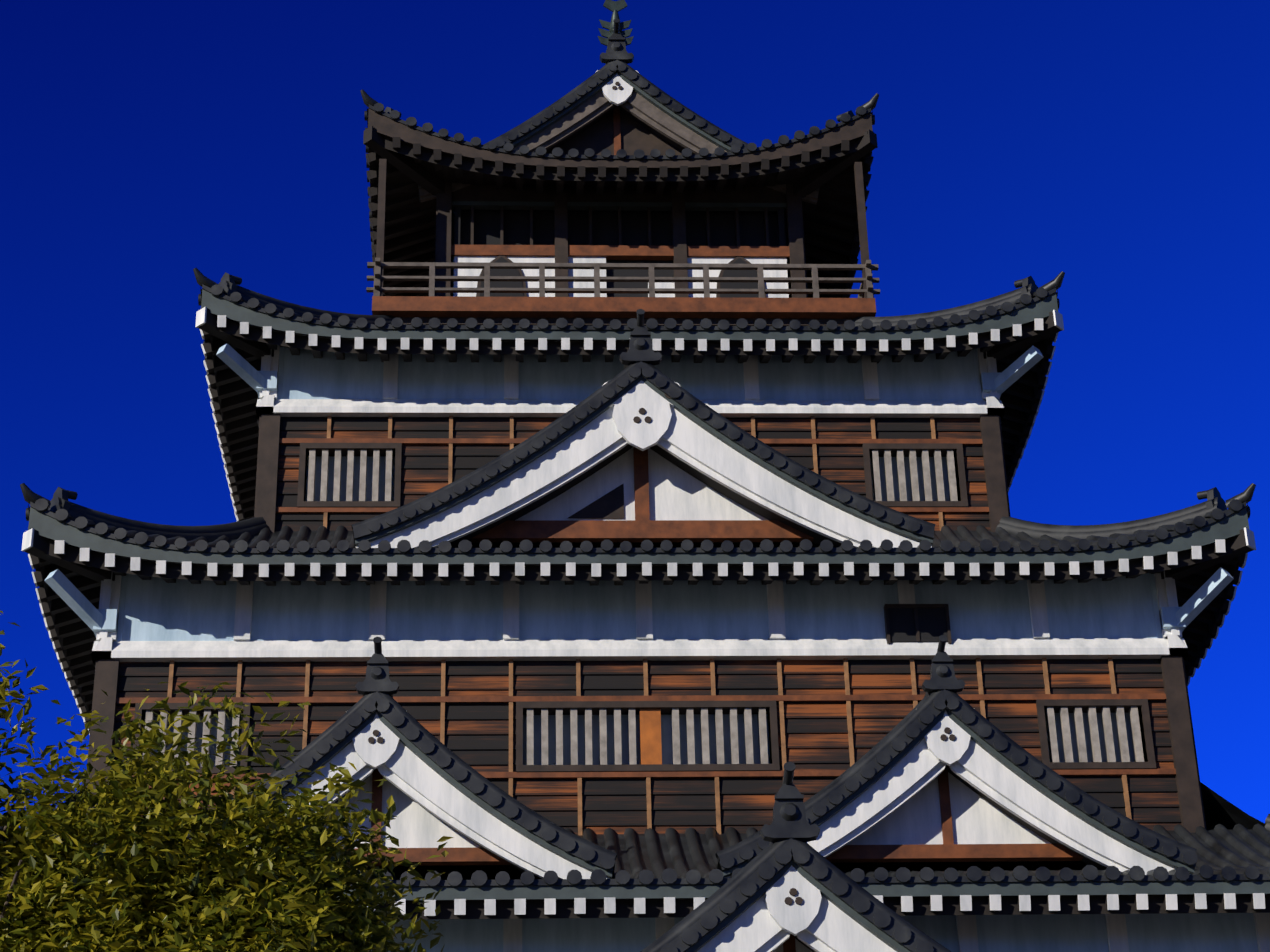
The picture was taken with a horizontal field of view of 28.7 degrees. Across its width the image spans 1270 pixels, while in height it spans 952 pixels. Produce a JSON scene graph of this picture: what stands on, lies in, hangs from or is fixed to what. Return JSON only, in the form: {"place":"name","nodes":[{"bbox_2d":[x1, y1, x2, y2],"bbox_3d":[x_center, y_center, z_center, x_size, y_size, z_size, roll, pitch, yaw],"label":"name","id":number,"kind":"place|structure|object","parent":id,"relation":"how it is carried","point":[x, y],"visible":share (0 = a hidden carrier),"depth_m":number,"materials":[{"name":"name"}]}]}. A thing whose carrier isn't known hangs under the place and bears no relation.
{"place":"outdoors","nodes":[
{"label":"outdoors","id":0,"kind":"place"},
{"bbox_2d":[0,611,452,951],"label":"tree","id":1,"kind":"object","parent":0,"point":[153,877],"depth_m":18.02,"materials":[{"name":"green plant"}]},
{"bbox_2d":[254,345,1010,532],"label":"wall","id":2,"kind":"structure","parent":0,"point":[349,440],"depth_m":37.39,"materials":[{"name":"brown wood"}]},
{"bbox_2d":[193,268,1064,521],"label":"roof","id":3,"kind":"structure","parent":2,"relation":"on","point":[1004,330],"depth_m":37.21,"materials":[{"name":"tile"}]},
{"bbox_2d":[366,159,879,325],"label":"top storey","id":4,"kind":"object","parent":3,"relation":"on","point":[588,256],"visible":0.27,"depth_m":41.58,"materials":[{"name":"brown wood"}]},
{"bbox_2d":[418,19,819,212],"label":"roof gable","id":5,"kind":"structure","parent":4,"relation":"on","point":[615,103],"depth_m":43.03,"materials":[{"name":"tile"}]},
{"bbox_2d":[598,0,633,64],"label":"roof finial","id":6,"kind":"object","parent":5,"relation":"attached to","point":[615,7],"visible":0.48,"depth_m":44.02,"materials":[{"name":"grey metal"}]},
{"bbox_2d":[360,89,878,297],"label":"roof","id":7,"kind":"structure","parent":4,"relation":"on","point":[425,156],"depth_m":41.62,"materials":[{"name":"tile"}]},
{"bbox_2d":[216,343,1042,397],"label":"braces","id":8,"kind":"object","parent":2,"relation":"on","point":[259,381],"visible":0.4,"depth_m":37.42,"materials":[{"name":"paint"}]},
{"bbox_2d":[0,0,1269,827],"label":"sky","id":9,"kind":"structure","parent":0,"point":[1121,148],"materials":[{"name":"blue"}]},
{"bbox_2d":[86,571,1206,834],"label":"wall","id":10,"kind":"structure","parent":0,"point":[658,707],"depth_m":33.53,"materials":[{"name":"brown wood"}]},
{"bbox_2d":[20,483,1255,734],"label":"roof","id":11,"kind":"structure","parent":10,"relation":"on","point":[86,551],"depth_m":33.48,"materials":[{"name":"tile"}]},
{"bbox_2d":[351,309,934,581],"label":"gable","id":12,"kind":"structure","parent":11,"relation":"on","point":[640,447],"depth_m":34.30,"materials":[{"name":"paint"}]},
{"bbox_2d":[44,567,1233,635],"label":"braces","id":13,"kind":"object","parent":10,"relation":"on","point":[95,620],"visible":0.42,"depth_m":33.52,"materials":[{"name":"paint"}]},
{"bbox_2d":[884,604,951,643],"bbox_3d":[3.874,2.062,34.059,0.880,0.590,0.180,0,-28,-3],"label":"window","id":14,"kind":"structure","parent":10,"relation":"on","point":[917,622],"depth_m":34.01,"materials":[{"name":"black"}]},
{"bbox_2d":[353,913,1269,951],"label":"wall","id":15,"kind":"structure","parent":0,"point":[1210,932],"depth_m":29.27,"materials":[{"name":"paint"}]},
{"bbox_2d":[0,782,1269,919],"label":"roof","id":16,"kind":"structure","parent":15,"relation":"on","point":[670,873],"depth_m":28.55,"materials":[{"name":"tile"}]},
{"bbox_2d":[187,637,616,878],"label":"gable","id":17,"kind":"structure","parent":16,"relation":"on","point":[435,787],"depth_m":29.15,"materials":[{"name":"paint"}]},
{"bbox_2d":[715,635,1197,877],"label":"gable","id":18,"kind":"structure","parent":16,"relation":"on","point":[942,771],"depth_m":29.43,"materials":[{"name":"paint"}]},
{"bbox_3d":[1.531,8.535,25.320,6.440,4.300,4.120,0,-28,-3],"label":"entrance wing","id":19,"kind":"object","parent":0,"visible":0},
{"bbox_2d":[640,762,950,951],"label":"gable wing","id":20,"kind":"structure","parent":19,"relation":"on","point":[788,888],"depth_m":24.50,"materials":[{"name":"white paint"}]}
]}

